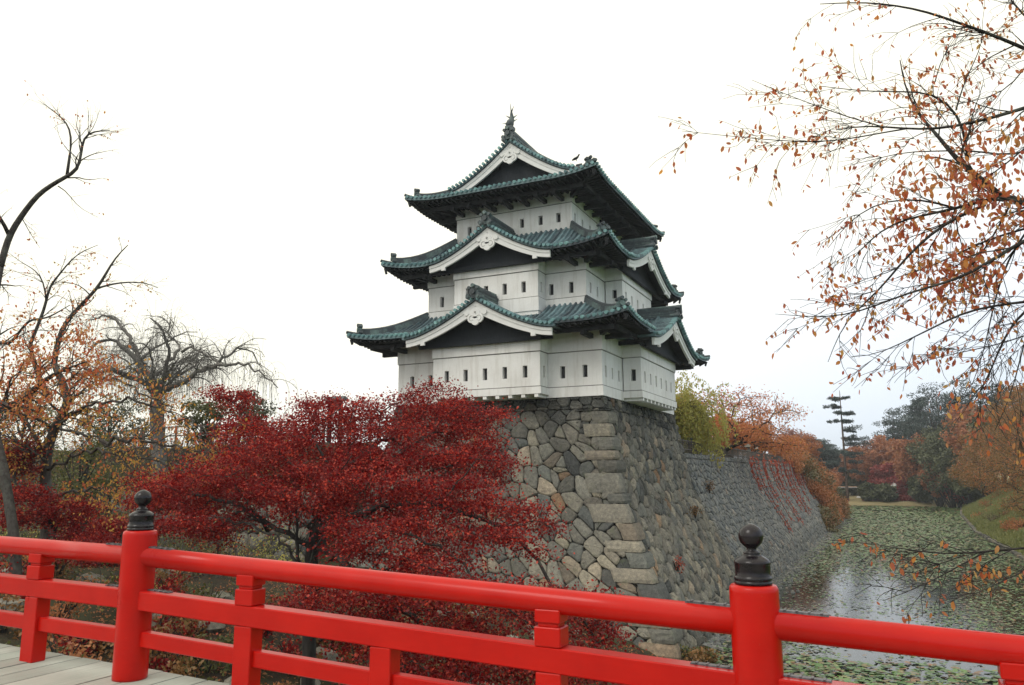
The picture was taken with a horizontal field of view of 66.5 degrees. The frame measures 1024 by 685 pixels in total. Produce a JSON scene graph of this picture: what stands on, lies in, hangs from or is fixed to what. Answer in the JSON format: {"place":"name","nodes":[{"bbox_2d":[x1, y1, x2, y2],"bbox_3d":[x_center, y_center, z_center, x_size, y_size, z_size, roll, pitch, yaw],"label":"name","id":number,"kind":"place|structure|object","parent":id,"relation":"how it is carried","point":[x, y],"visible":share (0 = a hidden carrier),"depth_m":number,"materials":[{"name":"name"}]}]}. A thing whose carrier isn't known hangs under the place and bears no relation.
{"place":"outdoors","nodes":[
{"label":"outdoors","id":0,"kind":"place"},
{"bbox_2d":[0,441,1008,684],"bbox_3d":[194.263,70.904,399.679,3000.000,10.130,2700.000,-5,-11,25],"label":"ground","id":1,"kind":"structure","parent":0,"point":[224,583],"depth_m":25.10,"materials":[{"name":"green plant"}]},
{"bbox_2d":[0,594,24,638],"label":"shrub","id":2,"kind":"object","parent":1,"relation":"on","point":[3,629],"visible":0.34,"depth_m":17.75,"materials":[{"name":"brown plant"}]},
{"bbox_2d":[0,598,24,611],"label":"rock","id":3,"kind":"object","parent":1,"relation":"on","point":[15,602],"visible":0.13,"depth_m":18.94,"materials":[{"name":"stone"}]},
{"bbox_2d":[0,554,28,593],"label":"shrub","id":4,"kind":"object","parent":1,"relation":"on","point":[5,556],"visible":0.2,"depth_m":21.11,"materials":[{"name":"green plant"}]},
{"bbox_2d":[0,382,71,445],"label":"garden tree","id":5,"kind":"object","parent":1,"relation":"on","point":[47,419],"visible":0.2,"depth_m":63.16,"materials":[{"name":"orange plant"}]},
{"bbox_2d":[25,559,75,577],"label":"shrub","id":6,"kind":"object","parent":1,"relation":"on","point":[58,572],"visible":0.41,"depth_m":23.72,"materials":[{"name":"green plant"}]},
{"bbox_2d":[47,606,71,639],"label":"shrub","id":7,"kind":"object","parent":1,"relation":"on","point":[52,615],"visible":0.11,"depth_m":18.23,"materials":[{"name":"brown plant"}]},
{"bbox_2d":[0,430,125,565],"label":"maple tree","id":8,"kind":"object","parent":1,"relation":"on","point":[38,503],"visible":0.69,"depth_m":22.74,"materials":[{"name":"red plant"}]},
{"bbox_2d":[0,80,131,595],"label":"cherry tree","id":9,"kind":"object","parent":1,"relation":"on","point":[27,393],"visible":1,"depth_m":21.34,"materials":[{"name":"orange plant"}]},
{"bbox_2d":[50,600,83,619],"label":"shrub","id":10,"kind":"object","parent":1,"relation":"on","point":[66,606],"visible":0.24,"depth_m":19.03,"materials":[{"name":"brown plant"}]},
{"bbox_2d":[46,633,103,660],"bbox_3d":[-9.178,6.465,15.786,1.256,1.231,1.974,9,-13,-43],"label":"shrub","id":11,"kind":"object","parent":1,"relation":"on","point":[51,648],"visible":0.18,"depth_m":15.86,"materials":[{"name":"brown plant"}]},
{"bbox_2d":[53,635,103,654],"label":"shrub","id":12,"kind":"object","parent":1,"relation":"on","point":[79,641],"visible":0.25,"depth_m":17.30,"materials":[{"name":"brown plant"}]},
{"bbox_2d":[51,422,121,530],"bbox_3d":[-18.063,5.949,32.334,2.931,5.466,2.683,-5,-11,25],"label":"young tree","id":13,"kind":"object","parent":1,"relation":"on","point":[81,461],"visible":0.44,"depth_m":32.43,"materials":[{"name":"green plant"}]},
{"bbox_2d":[76,572,105,583],"bbox_3d":[-12.560,7.140,23.289,0.761,0.585,0.936,-5,-11,25],"label":"rock","id":14,"kind":"object","parent":1,"relation":"on","point":[94,576],"visible":0.32,"depth_m":23.09,"materials":[{"name":"stone"}]},
{"bbox_2d":[65,562,119,583],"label":"undergrowth bush","id":15,"kind":"object","parent":1,"relation":"on","point":[112,579],"visible":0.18,"depth_m":21.96,"materials":[{"name":"brown plant"}]},
{"bbox_2d":[83,622,115,661],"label":"shrub","id":16,"kind":"object","parent":1,"relation":"on","point":[107,647],"visible":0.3,"depth_m":17.45,"materials":[{"name":"brown plant"}]},
{"bbox_2d":[74,461,147,525],"bbox_3d":[-19.365,7.806,37.192,2.992,4.554,3.214,-5,-11,25],"label":"young tree","id":17,"kind":"object","parent":1,"relation":"on","point":[109,477],"visible":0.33,"depth_m":37.17,"materials":[{"name":"green plant"}]},
{"bbox_2d":[75,391,149,445],"bbox_3d":[-31.295,6.690,60.994,5.747,5.558,5.430,4,-11,-24],"label":"garden tree","id":18,"kind":"object","parent":1,"relation":"on","point":[131,423],"visible":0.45,"depth_m":61.07,"materials":[{"name":"orange plant"}]},
{"bbox_2d":[0,643,230,684],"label":"footbridge","id":19,"kind":"object","parent":1,"relation":"on","point":[52,668],"visible":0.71,"depth_m":6.31,"materials":[{"name":"grey wood"}]},
{"bbox_2d":[0,490,1023,684],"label":"bridge railing","id":20,"kind":"object","parent":19,"relation":"on","point":[755,622],"visible":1,"depth_m":5.11,"materials":[{"name":"paint"}]},
{"bbox_2d":[69,492,218,567],"bbox_3d":[-13.580,6.675,27.250,5.780,3.057,3.838,-5,-11,25],"label":"maple tree","id":21,"kind":"object","parent":1,"relation":"on","point":[115,532],"visible":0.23,"depth_m":27.75,"materials":[{"name":"red plant"}]},
{"bbox_2d":[0,237,292,539],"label":"cherry tree","id":22,"kind":"object","parent":1,"relation":"on","point":[53,430],"visible":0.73,"depth_m":23.74,"materials":[{"name":"orange plant"}]},
{"bbox_2d":[148,655,173,671],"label":"shrub","id":23,"kind":"object","parent":1,"relation":"on","point":[165,660],"visible":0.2,"depth_m":16.53,"materials":[{"name":"red plant"}]},
{"bbox_2d":[149,617,173,669],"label":"shrub","id":24,"kind":"object","parent":1,"relation":"on","point":[152,653],"visible":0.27,"depth_m":16.69,"materials":[{"name":"brown plant"}]},
{"bbox_2d":[151,613,186,631],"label":"shrub","id":25,"kind":"object","parent":1,"relation":"on","point":[170,619],"visible":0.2,"depth_m":19.39,"materials":[{"name":"brown plant"}]},
{"bbox_2d":[155,569,185,592],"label":"shrub","id":26,"kind":"object","parent":1,"relation":"on","point":[162,573],"visible":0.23,"depth_m":22.41,"materials":[{"name":"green plant"}]},
{"bbox_2d":[45,289,297,523],"bbox_3d":[-19.271,3.555,43.173,20.545,15.258,9.716,-5,-11,25],"label":"weeping cherry tree","id":27,"kind":"object","parent":1,"relation":"on","point":[154,373],"visible":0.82,"depth_m":43.38,"materials":[{"name":"brown plant"}]},
{"bbox_2d":[154,570,190,592],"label":"shrub","id":28,"kind":"object","parent":1,"relation":"on","point":[171,585],"visible":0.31,"depth_m":21.77,"materials":[{"name":"red plant"}]},
{"bbox_2d":[156,617,194,656],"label":"shrub","id":29,"kind":"object","parent":1,"relation":"on","point":[176,626],"visible":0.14,"depth_m":18.18,"materials":[{"name":"brown plant"}]},
{"bbox_2d":[26,491,327,559],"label":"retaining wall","id":30,"kind":"structure","parent":1,"relation":"on","point":[284,536],"depth_m":38.81,"materials":[{"name":"stone"}]},
{"bbox_2d":[151,615,206,653],"bbox_3d":[-8.051,6.939,18.369,1.652,1.145,1.184,1,-10,-9],"label":"shrub","id":31,"kind":"object","parent":1,"relation":"on","point":[184,629],"visible":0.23,"depth_m":18.35,"materials":[{"name":"brown plant"}]},
{"bbox_2d":[163,653,196,672],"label":"shrub","id":32,"kind":"object","parent":1,"relation":"on","point":[176,659],"visible":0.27,"depth_m":17.14,"materials":[{"name":"brown plant"}]},
{"bbox_2d":[161,656,204,677],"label":"shrub","id":33,"kind":"object","parent":1,"relation":"on","point":[178,667],"visible":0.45,"depth_m":15.64,"materials":[{"name":"brown plant"}]},
{"bbox_2d":[157,532,216,551],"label":"undergrowth bush","id":34,"kind":"object","parent":1,"relation":"on","point":[186,543],"visible":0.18,"depth_m":30.89,"materials":[{"name":"green plant"}]},
{"bbox_2d":[168,618,206,657],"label":"shrub","id":35,"kind":"object","parent":1,"relation":"on","point":[200,629],"visible":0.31,"depth_m":18.46,"materials":[{"name":"brown plant"}]},
{"bbox_2d":[177,634,233,681],"bbox_3d":[-7.072,7.177,17.483,1.671,1.214,1.346,2,-10,-13],"label":"shrub","id":36,"kind":"object","parent":1,"relation":"on","point":[207,669],"visible":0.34,"depth_m":17.38,"materials":[{"name":"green plant"}]},
{"bbox_2d":[180,396,234,445],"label":"garden tree","id":37,"kind":"object","parent":1,"relation":"on","point":[204,410],"visible":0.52,"depth_m":52.31,"materials":[{"name":"green plant"}]},
{"bbox_2d":[196,621,224,633],"bbox_3d":[-7.870,7.439,20.413,0.808,0.511,0.656,-9,-13,40],"label":"rock","id":38,"kind":"object","parent":1,"relation":"on","point":[213,627],"visible":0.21,"depth_m":20.19,"materials":[{"name":"stone"}]},
{"bbox_2d":[185,582,238,599],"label":"shrub","id":39,"kind":"object","parent":1,"relation":"on","point":[197,591],"visible":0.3,"depth_m":21.42,"materials":[{"name":"green plant"}]},
{"bbox_2d":[178,517,288,559],"bbox_3d":[-11.880,8.874,33.345,4.995,3.103,4.312,3,-10,-17],"label":"undergrowth bush","id":40,"kind":"object","parent":1,"relation":"on","point":[249,546],"visible":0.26,"depth_m":33.30,"materials":[{"name":"green plant"}]},
{"bbox_2d":[188,526,286,557],"bbox_3d":[-12.101,8.865,32.317,4.199,2.730,6.591,-1,-10,3],"label":"undergrowth bush","id":41,"kind":"object","parent":1,"relation":"on","point":[235,543],"visible":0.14,"depth_m":32.19,"materials":[{"name":"green plant"}]},
{"bbox_2d":[228,388,277,443],"bbox_3d":[-17.560,5.470,52.595,3.445,4.950,3.314,-5,-11,25],"label":"garden tree","id":42,"kind":"object","parent":1,"relation":"on","point":[263,412],"visible":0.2,"depth_m":52.53,"materials":[{"name":"green plant"}]},
{"bbox_2d":[228,534,286,560],"bbox_3d":[-10.647,9.158,32.730,2.700,2.310,3.623,6,-12,-33],"label":"undergrowth bush","id":43,"kind":"object","parent":1,"relation":"on","point":[267,550],"visible":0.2,"depth_m":32.58,"materials":[{"name":"green plant"}]},
{"bbox_2d":[134,417,387,447],"bbox_3d":[-15.789,5.644,48.199,21.600,1.450,0.100,-5,-11,25],"label":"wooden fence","id":44,"kind":"object","parent":1,"relation":"on","point":[142,430],"visible":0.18,"depth_m":50.26,"materials":[{"name":"brown wood"}]},
{"bbox_2d":[233,533,305,561],"bbox_3d":[-10.388,9.346,33.336,4.189,2.671,3.490,-5,-11,25],"label":"undergrowth bush","id":45,"kind":"object","parent":1,"relation":"on","point":[273,549],"visible":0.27,"depth_m":33.85,"materials":[{"name":"green plant"}]},
{"bbox_2d":[263,634,327,673],"bbox_3d":[-5.308,7.506,18.669,1.630,1.038,1.239,0,-10,-1],"label":"shrub","id":46,"kind":"object","parent":1,"relation":"on","point":[289,648],"visible":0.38,"depth_m":18.81,"materials":[{"name":"brown plant"}]},
{"bbox_2d":[316,646,340,661],"bbox_3d":[-4.752,7.997,19.575,0.980,0.748,0.839,5,-11,-28],"label":"rock","id":47,"kind":"object","parent":1,"relation":"on","point":[332,656],"visible":0.2,"depth_m":19.39,"materials":[{"name":"stone"}]},
{"bbox_2d":[0,545,662,684],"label":"fallen leaves","id":48,"kind":"object","parent":1,"relation":"on","point":[111,653],"visible":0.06,"depth_m":23.79,"materials":[{"name":"brown plant"}]},
{"bbox_2d":[114,375,646,684],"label":"maple tree","id":49,"kind":"object","parent":1,"relation":"on","point":[350,459],"visible":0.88,"depth_m":16.64,"materials":[{"name":"red plant"}]},
{"bbox_2d":[342,396,734,660],"bbox_3d":[1.917,9.527,42.508,18.923,12.014,18.519,-5,-11,25],"label":"castle stone base","id":50,"kind":"object","parent":1,"relation":"on","point":[614,479],"visible":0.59,"depth_m":36.62,"materials":[{"name":"grey stone"}]},
{"bbox_2d":[680,647,710,661],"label":"waterside plant","id":51,"kind":"object","parent":1,"relation":"on","point":[701,657],"visible":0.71,"depth_m":29.78,"materials":[{"name":"brown plant"}]},
{"bbox_2d":[680,644,716,660],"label":"waterside plant","id":52,"kind":"object","parent":1,"relation":"on","point":[688,650],"visible":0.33,"depth_m":30.47,"materials":[{"name":"green plant"}]},
{"bbox_2d":[674,370,739,468],"bbox_3d":[12.015,5.915,58.797,10.009,9.502,10.360,-5,-11,25],"label":"weeping cherry tree","id":53,"kind":"object","parent":1,"relation":"on","point":[690,414],"visible":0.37,"depth_m":56.05,"materials":[{"name":"green plant"}]},
{"bbox_2d":[692,646,725,663],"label":"waterside plant","id":54,"kind":"object","parent":1,"relation":"on","point":[714,656],"visible":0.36,"depth_m":30.27,"materials":[{"name":"green plant"}]},
{"bbox_2d":[707,412,760,456],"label":"autumn tree","id":55,"kind":"object","parent":1,"relation":"on","point":[730,439],"visible":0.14,"depth_m":82.82,"materials":[{"name":"orange plant"}]},
{"bbox_2d":[737,424,776,453],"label":"autumn tree","id":56,"kind":"object","parent":1,"relation":"on","point":[754,446],"visible":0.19,"depth_m":92.03,"materials":[{"name":"orange plant"}]},
{"bbox_2d":[684,452,842,582],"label":"moat wall","id":57,"kind":"structure","parent":1,"relation":"on","point":[735,502],"depth_m":62.06,"materials":[{"name":"stone"}]},
{"bbox_2d":[681,439,787,463],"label":"wooden fence","id":58,"kind":"object","parent":57,"relation":"on","point":[743,454],"visible":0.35,"depth_m":72.26,"materials":[{"name":"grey wood"}]},
{"bbox_2d":[679,381,824,460],"bbox_3d":[19.617,6.768,66.327,12.406,6.848,10.292,-5,-11,25],"label":"cherry tree","id":59,"kind":"object","parent":57,"relation":"on","point":[769,435],"visible":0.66,"depth_m":64.98,"materials":[{"name":"orange plant"}]},
{"bbox_2d":[782,452,806,477],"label":"shrub","id":60,"kind":"object","parent":57,"relation":"on","point":[796,465],"visible":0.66,"depth_m":100.94,"materials":[{"name":"orange plant"}]},
{"bbox_2d":[784,445,811,473],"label":"shrub","id":61,"kind":"object","parent":57,"relation":"on","point":[796,461],"visible":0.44,"depth_m":102.14,"materials":[{"name":"orange plant"}]},
{"bbox_2d":[803,473,822,496],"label":"shrub","id":62,"kind":"object","parent":57,"relation":"on","point":[812,488],"visible":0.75,"depth_m":107.94,"materials":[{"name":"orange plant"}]},
{"bbox_2d":[702,518,852,661],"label":"shore rubble","id":63,"kind":"object","parent":1,"relation":"on","point":[718,638],"visible":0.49,"depth_m":58.30,"materials":[{"name":"stone"}]},
{"bbox_2d":[768,434,809,457],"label":"autumn tree","id":64,"kind":"object","parent":1,"relation":"on","point":[779,452],"visible":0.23,"depth_m":113.69,"materials":[{"name":"orange plant"}]},
{"bbox_2d":[775,426,818,444],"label":"autumn tree","id":65,"kind":"object","parent":1,"relation":"on","point":[791,432],"visible":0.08,"depth_m":140.05,"materials":[{"name":"orange plant"}]},
{"bbox_2d":[785,431,822,457],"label":"autumn tree","id":66,"kind":"object","parent":1,"relation":"on","point":[814,451],"visible":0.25,"depth_m":126.33,"materials":[{"name":"orange plant"}]},
{"bbox_2d":[815,439,841,466],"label":"pine tree","id":67,"kind":"object","parent":1,"relation":"on","point":[828,451],"visible":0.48,"depth_m":214.97,"materials":[{"name":"green plant"}]},
{"bbox_2d":[820,506,840,531],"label":"shrub","id":68,"kind":"object","parent":1,"relation":"on","point":[823,515],"visible":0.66,"depth_m":100.45,"materials":[{"name":"green plant"}]},
{"bbox_2d":[649,0,1023,623],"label":"cherry tree","id":69,"kind":"object","parent":1,"relation":"on","point":[979,182],"visible":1,"depth_m":7.94,"materials":[{"name":"orange plant"}]},
{"bbox_2d":[822,390,873,500],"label":"pine tree","id":70,"kind":"object","parent":1,"relation":"on","point":[844,452],"visible":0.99,"depth_m":194.88,"materials":[{"name":"green plant"}]},
{"bbox_2d":[840,471,867,494],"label":"woodland tree","id":71,"kind":"object","parent":1,"relation":"on","point":[853,482],"visible":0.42,"depth_m":212.97,"materials":[{"name":"green plant"}]},
{"bbox_2d":[841,440,892,482],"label":"woodland tree","id":72,"kind":"object","parent":1,"relation":"on","point":[869,456],"visible":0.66,"depth_m":207.27,"materials":[{"name":"red plant"}]},
{"bbox_2d":[856,482,877,500],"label":"shrub","id":73,"kind":"object","parent":1,"relation":"on","point":[863,490],"visible":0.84,"depth_m":190.59,"materials":[{"name":"green plant"}]},
{"bbox_2d":[867,462,896,484],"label":"woodland tree","id":74,"kind":"object","parent":1,"relation":"on","point":[878,473],"visible":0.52,"depth_m":196.57,"materials":[{"name":"red plant"}]},
{"bbox_2d":[869,483,898,501],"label":"shrub","id":75,"kind":"object","parent":1,"relation":"on","point":[885,492],"visible":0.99,"depth_m":188.28,"materials":[{"name":"green plant"}]},
{"bbox_2d":[870,434,898,464],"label":"woodland tree","id":76,"kind":"object","parent":1,"relation":"on","point":[882,441],"visible":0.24,"depth_m":209.31,"materials":[{"name":"plant"}]},
{"bbox_2d":[871,406,911,445],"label":"pine tree","id":77,"kind":"object","parent":1,"relation":"on","point":[892,430],"visible":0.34,"depth_m":224.45,"materials":[{"name":"green plant"}]},
{"bbox_2d":[885,471,908,494],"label":"woodland tree","id":78,"kind":"object","parent":1,"relation":"on","point":[900,487],"visible":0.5,"depth_m":191.24,"materials":[{"name":"red plant"}]},
{"bbox_2d":[886,432,927,481],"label":"woodland tree","id":79,"kind":"object","parent":1,"relation":"on","point":[909,467],"visible":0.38,"depth_m":187.75,"materials":[{"name":"red plant"}]},
{"bbox_2d":[896,396,940,439],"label":"pine tree","id":80,"kind":"object","parent":1,"relation":"on","point":[913,408],"visible":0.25,"depth_m":204.87,"materials":[{"name":"green plant"}]},
{"bbox_2d":[906,475,935,502],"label":"woodland tree","id":81,"kind":"object","parent":1,"relation":"on","point":[918,492],"visible":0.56,"depth_m":183.86,"materials":[{"name":"green plant"}]},
{"bbox_2d":[905,425,945,506],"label":"woodland tree","id":82,"kind":"object","parent":1,"relation":"on","point":[912,450],"visible":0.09,"depth_m":182.28,"materials":[{"name":"green plant"}]},
{"bbox_2d":[899,382,959,497],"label":"pine tree","id":83,"kind":"object","parent":1,"relation":"on","point":[914,427],"visible":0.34,"depth_m":194.61,"materials":[{"name":"green plant"}]},
{"bbox_2d":[917,461,950,506],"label":"woodland tree","id":84,"kind":"object","parent":1,"relation":"on","point":[938,496],"visible":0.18,"depth_m":177.11,"materials":[{"name":"green plant"}]},
{"bbox_2d":[913,421,961,507],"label":"woodland tree","id":85,"kind":"object","parent":1,"relation":"on","point":[929,453],"visible":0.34,"depth_m":174.13,"materials":[{"name":"green plant"}]},
{"bbox_2d":[931,446,972,504],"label":"woodland tree","id":86,"kind":"object","parent":1,"relation":"on","point":[948,456],"visible":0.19,"depth_m":165.06,"materials":[{"name":"green plant"}]},
{"bbox_2d":[938,471,967,507],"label":"woodland tree","id":87,"kind":"object","parent":1,"relation":"on","point":[959,501],"visible":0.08,"depth_m":171.25,"materials":[{"name":"green plant"}]},
{"bbox_2d":[934,377,994,434],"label":"pine tree","id":88,"kind":"object","parent":1,"relation":"on","point":[967,401],"visible":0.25,"depth_m":178.46,"materials":[{"name":"green plant"}]},
{"bbox_2d":[938,403,997,496],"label":"woodland tree","id":89,"kind":"object","parent":1,"relation":"on","point":[963,422],"visible":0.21,"depth_m":160.22,"materials":[{"name":"green plant"}]},
{"bbox_2d":[948,471,1003,501],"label":"woodland tree","id":90,"kind":"object","parent":1,"relation":"on","point":[974,494],"visible":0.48,"depth_m":158.42,"materials":[{"name":"green plant"}]},
{"bbox_2d":[946,383,1023,488],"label":"cherry tree","id":91,"kind":"object","parent":1,"relation":"on","point":[980,448],"visible":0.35,"depth_m":106.39,"materials":[{"name":"orange plant"}]},
{"bbox_2d":[951,388,1022,477],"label":"cherry tree","id":92,"kind":"object","parent":1,"relation":"on","point":[968,453],"visible":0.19,"depth_m":130.44,"materials":[{"name":"orange plant"}]},
{"bbox_2d":[959,381,1023,497],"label":"cherry tree","id":93,"kind":"object","parent":1,"relation":"on","point":[973,474],"visible":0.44,"depth_m":88.42,"materials":[{"name":"orange plant"}]},
{"bbox_2d":[960,507,1023,560],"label":"stone edging","id":94,"kind":"object","parent":1,"relation":"on","point":[1013,552],"visible":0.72,"depth_m":86.38,"materials":[{"name":"grey stone"}]},
{"bbox_2d":[961,405,1022,484],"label":"woodland tree","id":95,"kind":"object","parent":1,"relation":"on","point":[972,424],"visible":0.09,"depth_m":146.29,"materials":[{"name":"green plant"}]},
{"bbox_2d":[961,477,1023,554],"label":"bank grass","id":96,"kind":"structure","parent":1,"relation":"on","point":[993,530],"depth_m":99.63,"materials":[{"name":"green plant"}]},
{"bbox_2d":[963,388,1023,501],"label":"cherry tree","id":97,"kind":"object","parent":1,"relation":"on","point":[1015,458],"visible":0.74,"depth_m":71.72,"materials":[{"name":"orange plant"}]},
{"bbox_2d":[971,382,1019,477],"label":"tree","id":98,"kind":"object","parent":1,"relation":"on","point":[991,396],"visible":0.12,"depth_m":161.45,"materials":[{"name":"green plant"}]},
{"bbox_2d":[991,430,1023,515],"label":"cherry tree","id":99,"kind":"object","parent":1,"relation":"on","point":[1019,508],"visible":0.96,"depth_m":60.66,"materials":[{"name":"orange plant"}]},
{"bbox_2d":[0,0,1023,455],"label":"sky","id":100,"kind":"structure","parent":0,"point":[267,165],"materials":[{"name":"white"}]},
{"bbox_2d":[346,104,709,414],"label":"castle tower","id":101,"kind":"structure","parent":0,"point":[541,276],"depth_m":40.63,"materials":[{"name":"white paint"}]},
{"bbox_2d":[714,505,1023,684],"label":"moat water","id":102,"kind":"structure","parent":0,"point":[850,593],"depth_m":45.58,"materials":[{"name":"grey liquid"}]},
{"bbox_2d":[705,505,1023,684],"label":"water lily pads","id":103,"kind":"object","parent":102,"relation":"on","point":[922,518],"visible":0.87,"depth_m":60.91,"materials":[{"name":"green plant"}]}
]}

